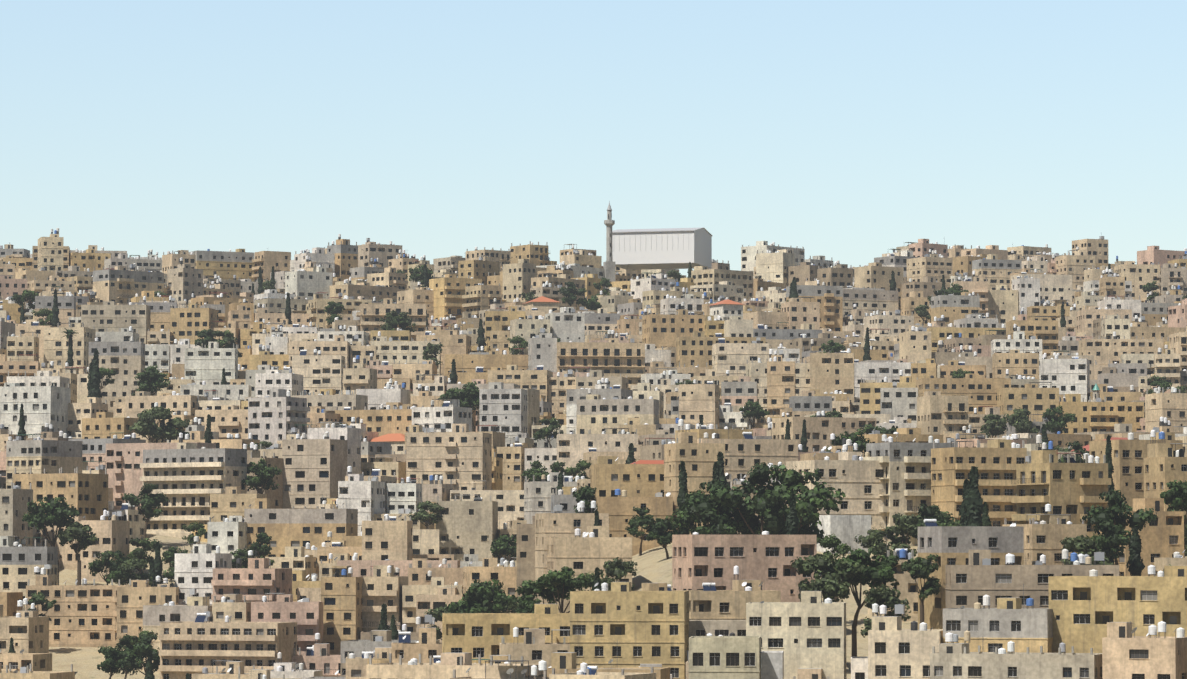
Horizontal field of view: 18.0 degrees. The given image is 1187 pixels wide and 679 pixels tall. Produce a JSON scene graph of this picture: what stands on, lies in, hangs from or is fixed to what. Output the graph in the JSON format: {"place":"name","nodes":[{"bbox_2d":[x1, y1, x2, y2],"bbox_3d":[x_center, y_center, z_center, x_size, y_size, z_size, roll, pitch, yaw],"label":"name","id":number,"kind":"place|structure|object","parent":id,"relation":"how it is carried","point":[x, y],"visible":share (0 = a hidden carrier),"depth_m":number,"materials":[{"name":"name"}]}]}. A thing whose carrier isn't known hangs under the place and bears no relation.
{"place":"outdoors","nodes":[
{"label":"outdoors","id":0,"kind":"place"},
{"bbox_2d":[0,0,1186,276],"label":"sky","id":1,"kind":"structure","parent":0,"point":[850,132],"materials":[{"name":"blue"}]},
{"bbox_2d":[49,416,1186,678],"bbox_3d":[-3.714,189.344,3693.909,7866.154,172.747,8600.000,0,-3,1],"label":"hillside ground","id":2,"kind":"structure","parent":0,"point":[655,566],"depth_m":766.90,"materials":[{"name":"beige soil"}]},
{"bbox_2d":[88,350,101,397],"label":"cypress tree","id":3,"kind":"object","parent":2,"relation":"on","point":[95,382],"visible":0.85,"depth_m":1091.55,"materials":[{"name":"green plant"}]},
{"bbox_2d":[98,634,145,678],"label":"pine tree","id":4,"kind":"object","parent":2,"relation":"on","point":[128,655],"visible":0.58,"depth_m":757.54,"materials":[{"name":"green plant"}]},
{"bbox_2d":[128,633,159,675],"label":"pine tree","id":5,"kind":"object","parent":2,"relation":"on","point":[143,648],"visible":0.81,"depth_m":756.61,"materials":[{"name":"green plant"}]},
{"bbox_2d":[126,538,162,573],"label":"broad tree","id":6,"kind":"object","parent":2,"relation":"on","point":[139,553],"visible":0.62,"depth_m":873.26,"materials":[{"name":"green plant"}]},
{"bbox_2d":[144,651,154,678],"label":"cypress tree","id":7,"kind":"object","parent":2,"relation":"on","point":[149,667],"visible":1,"depth_m":753.56,"materials":[{"name":"green plant"}]},
{"bbox_2d":[154,542,162,586],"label":"cypress tree","id":8,"kind":"object","parent":2,"relation":"on","point":[158,567],"visible":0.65,"depth_m":846.56,"materials":[{"name":"green plant"}]},
{"bbox_2d":[162,546,187,579],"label":"pine tree","id":9,"kind":"object","parent":2,"relation":"on","point":[169,555],"visible":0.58,"depth_m":870.36,"materials":[{"name":"green plant"}]},
{"bbox_2d":[182,521,206,546],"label":"broad tree","id":10,"kind":"object","parent":2,"relation":"on","point":[198,528],"visible":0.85,"depth_m":905.90,"materials":[{"name":"green plant"}]},
{"bbox_2d":[230,547,256,567],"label":"broad tree","id":11,"kind":"object","parent":2,"relation":"on","point":[239,553],"visible":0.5,"depth_m":864.12,"materials":[{"name":"green plant"}]},
{"bbox_2d":[449,359,456,383],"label":"cypress tree","id":12,"kind":"object","parent":2,"relation":"on","point":[453,377],"visible":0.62,"depth_m":1116.36,"materials":[{"name":"green plant"}]},
{"bbox_2d":[445,578,516,612],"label":"pine tree","id":13,"kind":"object","parent":2,"relation":"on","point":[482,596],"visible":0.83,"depth_m":699.35,"materials":[{"name":"green plant"}]},
{"bbox_2d":[476,319,485,351],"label":"cypress tree","id":14,"kind":"object","parent":2,"relation":"on","point":[481,341],"visible":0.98,"depth_m":1250.39,"materials":[{"name":"green plant"}]},
{"bbox_2d":[521,460,546,481],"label":"pine tree","id":15,"kind":"object","parent":2,"relation":"on","point":[532,471],"visible":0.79,"depth_m":983.38,"materials":[{"name":"green plant"}]},
{"bbox_2d":[566,571,610,599],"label":"broad tree","id":16,"kind":"object","parent":2,"relation":"on","point":[590,579],"visible":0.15,"depth_m":660.18,"materials":[{"name":"green plant"}]},
{"bbox_2d":[0,201,1186,678],"bbox_3d":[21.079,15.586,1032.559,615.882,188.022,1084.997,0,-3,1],"label":"city buildings","id":17,"kind":"structure","parent":2,"relation":"on","point":[354,547],"depth_m":948.55,"materials":[{"name":"beige stone"}]},
{"bbox_2d":[20,322,1184,655],"bbox_3d":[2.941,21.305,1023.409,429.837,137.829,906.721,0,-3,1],"label":"tree trunks","id":18,"kind":"object","parent":2,"relation":"on","point":[854,640],"depth_m":585.32,"materials":[{"name":"brown plant"}]},
{"bbox_2d":[18,403,25,439],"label":"cypress tree","id":19,"kind":"object","parent":18,"relation":"on","point":[21,424],"visible":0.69,"depth_m":995.12,"materials":[{"name":"green plant"}]},
{"bbox_2d":[11,289,38,321],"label":"pine tree","id":20,"kind":"object","parent":18,"relation":"on","point":[25,296],"visible":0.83,"depth_m":1342.70,"materials":[{"name":"green plant"}]},
{"bbox_2d":[31,309,52,325],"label":"broad tree","id":21,"kind":"object","parent":18,"relation":"on","point":[45,313],"visible":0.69,"depth_m":1289.62,"materials":[{"name":"green plant"}]},
{"bbox_2d":[28,591,56,620],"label":"broad tree","id":22,"kind":"object","parent":18,"relation":"on","point":[36,599],"visible":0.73,"depth_m":790.31,"materials":[{"name":"green plant"}]},
{"bbox_2d":[22,496,79,563],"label":"pine tree","id":23,"kind":"object","parent":18,"relation":"on","point":[57,511],"visible":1,"depth_m":853.00,"materials":[{"name":"green plant"}]},
{"bbox_2d":[51,289,59,326],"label":"cypress tree","id":24,"kind":"object","parent":18,"relation":"on","point":[55,317],"visible":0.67,"depth_m":1286.45,"materials":[{"name":"green plant"}]},
{"bbox_2d":[66,335,73,366],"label":"cypress tree","id":25,"kind":"object","parent":18,"relation":"on","point":[70,361],"visible":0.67,"depth_m":1188.73,"materials":[{"name":"green plant"}]},
{"bbox_2d":[54,520,97,559],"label":"broad tree","id":26,"kind":"object","parent":18,"relation":"on","point":[79,532],"visible":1,"depth_m":851.86,"materials":[{"name":"green plant"}]},
{"bbox_2d":[87,367,116,389],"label":"pine tree","id":27,"kind":"object","parent":18,"relation":"on","point":[108,372],"visible":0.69,"depth_m":1127.62,"materials":[{"name":"green plant"}]},
{"bbox_2d":[88,550,129,584],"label":"pine tree","id":28,"kind":"object","parent":18,"relation":"on","point":[97,565],"visible":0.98,"depth_m":831.31,"materials":[{"name":"green plant"}]},
{"bbox_2d":[97,647,127,678],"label":"pine tree","id":29,"kind":"object","parent":18,"relation":"on","point":[109,663],"visible":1,"depth_m":735.68,"materials":[{"name":"green plant"}]},
{"bbox_2d":[104,550,135,584],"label":"pine tree","id":30,"kind":"object","parent":18,"relation":"on","point":[117,563],"visible":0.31,"depth_m":839.03,"materials":[{"name":"green plant"}]},
{"bbox_2d":[109,558,153,584],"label":"broad tree","id":31,"kind":"object","parent":18,"relation":"on","point":[130,566],"visible":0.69,"depth_m":834.85,"materials":[{"name":"green plant"}]},
{"bbox_2d":[121,483,169,531],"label":"pine tree","id":32,"kind":"object","parent":18,"relation":"on","point":[147,501],"visible":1,"depth_m":909.11,"materials":[{"name":"green plant"}]},
{"bbox_2d":[134,365,170,395],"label":"pine tree","id":33,"kind":"object","parent":18,"relation":"on","point":[152,377],"visible":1,"depth_m":1103.32,"materials":[{"name":"green plant"}]},
{"bbox_2d":[129,406,177,442],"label":"broad tree","id":34,"kind":"object","parent":18,"relation":"on","point":[146,427],"visible":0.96,"depth_m":1016.92,"materials":[{"name":"green plant"}]},
{"bbox_2d":[163,552,179,582],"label":"pine tree","id":35,"kind":"object","parent":18,"relation":"on","point":[170,575],"visible":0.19,"depth_m":842.85,"materials":[{"name":"green plant"}]},
{"bbox_2d":[156,417,189,440],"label":"broad tree","id":36,"kind":"object","parent":18,"relation":"on","point":[178,423],"visible":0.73,"depth_m":1017.87,"materials":[{"name":"green plant"}]},
{"bbox_2d":[194,329,215,347],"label":"pine tree","id":37,"kind":"object","parent":18,"relation":"on","point":[207,335],"visible":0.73,"depth_m":1219.19,"materials":[{"name":"green plant"}]},
{"bbox_2d":[204,414,212,442],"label":"cypress tree","id":38,"kind":"object","parent":18,"relation":"on","point":[208,434],"visible":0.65,"depth_m":980.64,"materials":[{"name":"green plant"}]},
{"bbox_2d":[206,330,237,347],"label":"broad tree","id":39,"kind":"object","parent":18,"relation":"on","point":[227,338],"visible":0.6,"depth_m":1216.71,"materials":[{"name":"green plant"}]},
{"bbox_2d":[248,532,271,556],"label":"pine tree","id":40,"kind":"object","parent":18,"relation":"on","point":[258,549],"visible":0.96,"depth_m":860.30,"materials":[{"name":"green plant"}]},
{"bbox_2d":[241,458,281,493],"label":"pine tree","id":41,"kind":"object","parent":18,"relation":"on","point":[263,480],"visible":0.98,"depth_m":925.84,"materials":[{"name":"green plant"}]},
{"bbox_2d":[324,301,345,315],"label":"pine tree","id":42,"kind":"object","parent":18,"relation":"on","point":[332,310],"visible":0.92,"depth_m":1337.19,"materials":[{"name":"green plant"}]},
{"bbox_2d":[389,615,398,639],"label":"cypress tree","id":43,"kind":"object","parent":18,"relation":"on","point":[393,628],"visible":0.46,"depth_m":752.59,"materials":[{"name":"green plant"}]},
{"bbox_2d":[379,310,409,329],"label":"broad tree","id":44,"kind":"object","parent":18,"relation":"attached to","point":[393,313],"visible":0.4,"depth_m":1267.57,"materials":[{"name":"green plant"}]},
{"bbox_2d":[385,315,406,329],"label":"broad tree","id":45,"kind":"object","parent":18,"relation":"on","point":[394,322],"visible":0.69,"depth_m":1264.95,"materials":[{"name":"green plant"}]},
{"bbox_2d":[408,265,432,281],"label":"pine tree","id":46,"kind":"object","parent":18,"relation":"on","point":[416,275],"visible":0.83,"depth_m":1435.39,"materials":[{"name":"green plant"}]},
{"bbox_2d":[407,501,443,528],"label":"broad tree","id":47,"kind":"object","parent":18,"relation":"on","point":[421,515],"visible":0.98,"depth_m":891.74,"materials":[{"name":"green plant"}]},
{"bbox_2d":[422,342,443,364],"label":"broad tree","id":48,"kind":"object","parent":18,"relation":"on","point":[431,349],"visible":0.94,"depth_m":1200.20,"materials":[{"name":"green plant"}]},
{"bbox_2d":[424,606,456,639],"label":"broad tree","id":49,"kind":"object","parent":18,"relation":"on","point":[436,614],"visible":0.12,"depth_m":748.38,"materials":[{"name":"green plant"}]},
{"bbox_2d":[438,387,463,406],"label":"pine tree","id":50,"kind":"object","parent":18,"relation":"on","point":[450,393],"visible":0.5,"depth_m":1061.05,"materials":[{"name":"green plant"}]},
{"bbox_2d":[455,381,478,426],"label":"pine tree","id":51,"kind":"object","parent":18,"relation":"on","point":[469,393],"visible":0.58,"depth_m":1060.47,"materials":[{"name":"green plant"}]},
{"bbox_2d":[490,535,516,565],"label":"pine tree","id":52,"kind":"object","parent":18,"relation":"on","point":[501,546],"visible":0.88,"depth_m":833.64,"materials":[{"name":"green plant"}]},
{"bbox_2d":[507,335,527,354],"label":"broad tree","id":53,"kind":"object","parent":18,"relation":"on","point":[521,341],"visible":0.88,"depth_m":1223.42,"materials":[{"name":"green plant"}]},
{"bbox_2d":[515,594,533,612],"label":"pine tree","id":54,"kind":"object","parent":18,"relation":"on","point":[519,600],"visible":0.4,"depth_m":637.93,"materials":[{"name":"green plant"}]},
{"bbox_2d":[515,578,559,610],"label":"pine tree","id":55,"kind":"object","parent":18,"relation":"on","point":[528,589],"visible":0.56,"depth_m":627.21,"materials":[{"name":"green plant"}]},
{"bbox_2d":[533,418,563,446],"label":"broad tree","id":56,"kind":"object","parent":18,"relation":"on","point":[547,432],"visible":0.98,"depth_m":1025.12,"materials":[{"name":"green plant"}]},
{"bbox_2d":[534,566,588,612],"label":"pine tree","id":57,"kind":"object","parent":18,"relation":"on","point":[562,583],"visible":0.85,"depth_m":623.60,"materials":[{"name":"green plant"}]},
{"bbox_2d":[558,282,586,306],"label":"pine tree","id":58,"kind":"object","parent":18,"relation":"on","point":[570,292],"visible":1,"depth_m":1379.54,"materials":[{"name":"green plant"}]},
{"bbox_2d":[563,459,591,481],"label":"broad tree","id":59,"kind":"object","parent":18,"relation":"on","point":[582,465],"visible":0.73,"depth_m":951.17,"materials":[{"name":"green plant"}]},
{"bbox_2d":[572,485,597,512],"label":"pine tree","id":60,"kind":"object","parent":18,"relation":"on","point":[586,493],"visible":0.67,"depth_m":750.40,"materials":[{"name":"green plant"}]},
{"bbox_2d":[576,296,601,310],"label":"pine tree","id":61,"kind":"object","parent":18,"relation":"on","point":[592,303],"visible":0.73,"depth_m":1381.40,"materials":[{"name":"green plant"}]},
{"bbox_2d":[593,277,611,296],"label":"broad tree","id":62,"kind":"object","parent":18,"relation":"on","point":[605,282],"visible":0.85,"depth_m":1432.04,"materials":[{"name":"green plant"}]},
{"bbox_2d":[625,506,656,548],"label":"pine tree","id":63,"kind":"object","parent":18,"relation":"on","point":[641,521],"visible":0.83,"depth_m":738.26,"materials":[{"name":"green plant"}]},
{"bbox_2d":[717,451,726,486],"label":"cypress tree","id":64,"kind":"object","parent":18,"relation":"on","point":[720,461],"visible":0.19,"depth_m":751.11,"materials":[{"name":"green plant"}]},
{"bbox_2d":[739,400,769,428],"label":"pine tree","id":65,"kind":"object","parent":18,"relation":"on","point":[755,410],"visible":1,"depth_m":1063.24,"materials":[{"name":"green plant"}]},
{"bbox_2d":[800,420,807,451],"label":"cypress tree","id":66,"kind":"object","parent":18,"relation":"on","point":[804,441],"visible":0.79,"depth_m":937.75,"materials":[{"name":"green plant"}]},
{"bbox_2d":[819,340,845,352],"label":"pine tree","id":67,"kind":"object","parent":18,"relation":"on","point":[832,347],"visible":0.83,"depth_m":1190.08,"materials":[{"name":"green plant"}]},
{"bbox_2d":[826,431,870,456],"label":"pine tree","id":68,"kind":"object","parent":18,"relation":"on","point":[855,438],"visible":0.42,"depth_m":767.57,"materials":[{"name":"green plant"}]},
{"bbox_2d":[832,548,899,628],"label":"pine tree","id":69,"kind":"object","parent":18,"relation":"on","point":[880,571],"visible":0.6,"depth_m":574.74,"materials":[{"name":"green plant"}]},
{"bbox_2d":[863,327,871,360],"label":"cypress tree","id":70,"kind":"object","parent":18,"relation":"on","point":[866,349],"visible":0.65,"depth_m":1213.27,"materials":[{"name":"green plant"}]},
{"bbox_2d":[860,584,910,637],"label":"broad tree","id":71,"kind":"object","parent":18,"relation":"on","point":[884,595],"visible":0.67,"depth_m":568.16,"materials":[{"name":"green plant"}]},
{"bbox_2d":[901,554,940,605],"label":"broad tree","id":72,"kind":"object","parent":18,"relation":"on","point":[920,567],"visible":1,"depth_m":584.46,"materials":[{"name":"green plant"}]},
{"bbox_2d":[914,304,930,323],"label":"broad tree","id":73,"kind":"object","parent":18,"relation":"on","point":[921,311],"visible":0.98,"depth_m":1334.96,"materials":[{"name":"green plant"}]},
{"bbox_2d":[941,283,968,294],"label":"pine tree","id":74,"kind":"object","parent":18,"relation":"on","point":[955,289],"visible":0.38,"depth_m":1351.80,"materials":[{"name":"green plant"}]},
{"bbox_2d":[980,413,1007,437],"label":"broad tree","id":75,"kind":"object","parent":18,"relation":"on","point":[993,426],"visible":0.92,"depth_m":1018.43,"materials":[{"name":"green plant"}]},
{"bbox_2d":[1003,407,1039,432],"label":"broad tree","id":76,"kind":"object","parent":18,"relation":"on","point":[1017,420],"visible":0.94,"depth_m":1020.65,"materials":[{"name":"green plant"}]},
{"bbox_2d":[1042,406,1075,433],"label":"pine tree","id":77,"kind":"object","parent":18,"relation":"on","point":[1055,424],"visible":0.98,"depth_m":1019.32,"materials":[{"name":"green plant"}]},
{"bbox_2d":[1063,441,1088,462],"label":"pine tree","id":78,"kind":"object","parent":18,"relation":"on","point":[1077,447],"visible":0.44,"depth_m":845.20,"materials":[{"name":"green plant"}]},
{"bbox_2d":[1060,535,1125,564],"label":"broad tree","id":79,"kind":"object","parent":18,"relation":"on","point":[1082,543],"visible":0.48,"depth_m":616.15,"materials":[{"name":"green plant"}]},
{"bbox_2d":[1105,434,1114,507],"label":"cypress tree","id":80,"kind":"object","parent":18,"relation":"on","point":[1108,451],"visible":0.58,"depth_m":707.00,"materials":[{"name":"green plant"}]},
{"bbox_2d":[1080,490,1157,575],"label":"pine tree","id":81,"kind":"object","parent":18,"relation":"on","point":[1110,523],"visible":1,"depth_m":617.15,"materials":[{"name":"green plant"}]},
{"bbox_2d":[1142,281,1158,302],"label":"broad tree","id":82,"kind":"object","parent":18,"relation":"on","point":[1148,287],"visible":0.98,"depth_m":1406.97,"materials":[{"name":"green plant"}]},
{"bbox_2d":[1144,375,1172,393],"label":"pine tree","id":83,"kind":"object","parent":18,"relation":"on","point":[1157,381],"visible":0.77,"depth_m":1121.94,"materials":[{"name":"green plant"}]},
{"bbox_2d":[1160,480,1186,526],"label":"pine tree","id":84,"kind":"object","parent":18,"relation":"on","point":[1175,497],"visible":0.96,"depth_m":651.08,"materials":[{"name":"green plant"}]},
{"bbox_2d":[599,557,637,590],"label":"broad tree","id":85,"kind":"object","parent":2,"relation":"on","point":[617,569],"visible":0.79,"depth_m":652.81,"materials":[{"name":"green plant"}]},
{"bbox_2d":[646,518,677,558],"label":"pine tree","id":86,"kind":"object","parent":2,"relation":"on","point":[661,535],"visible":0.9,"depth_m":700.12,"materials":[{"name":"green plant"}]},
{"bbox_2d":[675,460,691,534],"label":"cypress tree","id":87,"kind":"object","parent":2,"relation":"on","point":[683,489],"visible":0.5,"depth_m":686.90,"materials":[{"name":"green plant"}]},
{"bbox_2d":[665,489,709,532],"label":"pine tree","id":88,"kind":"object","parent":2,"relation":"on","point":[682,520],"visible":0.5,"depth_m":677.97,"materials":[{"name":"green plant"}]},
{"bbox_2d":[678,479,756,534],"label":"pine tree","id":89,"kind":"object","parent":2,"relation":"on","point":[706,512],"visible":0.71,"depth_m":669.32,"materials":[{"name":"green plant"}]},
{"bbox_2d":[726,516,760,534],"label":"broad tree","id":90,"kind":"object","parent":2,"relation":"on","point":[741,529],"visible":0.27,"depth_m":672.72,"materials":[{"name":"green plant"}]},
{"bbox_2d":[708,462,803,534],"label":"pine tree","id":91,"kind":"object","parent":2,"relation":"on","point":[732,500],"visible":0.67,"depth_m":667.95,"materials":[{"name":"green plant"}]},
{"bbox_2d":[785,494,798,534],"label":"cypress tree","id":92,"kind":"object","parent":2,"relation":"on","point":[792,523],"visible":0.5,"depth_m":632.07,"materials":[{"name":"green plant"}]},
{"bbox_2d":[775,515,824,542],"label":"pine tree","id":93,"kind":"object","parent":2,"relation":"on","point":[805,530],"visible":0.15,"depth_m":668.37,"materials":[{"name":"green plant"}]},
{"bbox_2d":[760,464,845,531],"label":"pine tree","id":94,"kind":"object","parent":2,"relation":"on","point":[810,502],"visible":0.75,"depth_m":665.33,"materials":[{"name":"green plant"}]},
{"bbox_2d":[790,553,868,601],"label":"broad tree","id":95,"kind":"object","parent":2,"relation":"on","point":[828,586],"visible":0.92,"depth_m":571.15,"materials":[{"name":"green plant"}]},
{"bbox_2d":[817,534,850,574],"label":"broad tree","id":96,"kind":"object","parent":2,"relation":"on","point":[835,544],"visible":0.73,"depth_m":613.11,"materials":[{"name":"green plant"}]},
{"bbox_2d":[854,527,893,557],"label":"broad tree","id":97,"kind":"object","parent":2,"relation":"on","point":[873,539],"visible":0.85,"depth_m":672.56,"materials":[{"name":"green plant"}]},
{"bbox_2d":[884,513,922,556],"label":"broad tree","id":98,"kind":"object","parent":2,"relation":"on","point":[906,526],"visible":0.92,"depth_m":674.51,"materials":[{"name":"green plant"}]},
{"bbox_2d":[898,504,959,539],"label":"pine tree","id":99,"kind":"object","parent":2,"relation":"on","point":[930,511],"visible":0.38,"depth_m":677.43,"materials":[{"name":"green plant"}]},
{"bbox_2d":[959,479,968,525],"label":"cypress tree","id":100,"kind":"object","parent":2,"relation":"on","point":[965,491],"visible":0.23,"depth_m":652.09,"materials":[{"name":"green plant"}]},
{"bbox_2d":[962,466,983,525],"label":"cypress tree","id":101,"kind":"object","parent":2,"relation":"on","point":[973,506],"visible":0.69,"depth_m":643.17,"materials":[{"name":"green plant"}]},
{"bbox_2d":[981,502,991,525],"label":"cypress tree","id":102,"kind":"object","parent":2,"relation":"on","point":[985,520],"visible":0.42,"depth_m":651.46,"materials":[{"name":"green plant"}]},
{"bbox_2d":[1126,527,1144,575],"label":"cypress tree","id":103,"kind":"object","parent":2,"relation":"on","point":[1136,565],"visible":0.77,"depth_m":626.01,"materials":[{"name":"green plant"}]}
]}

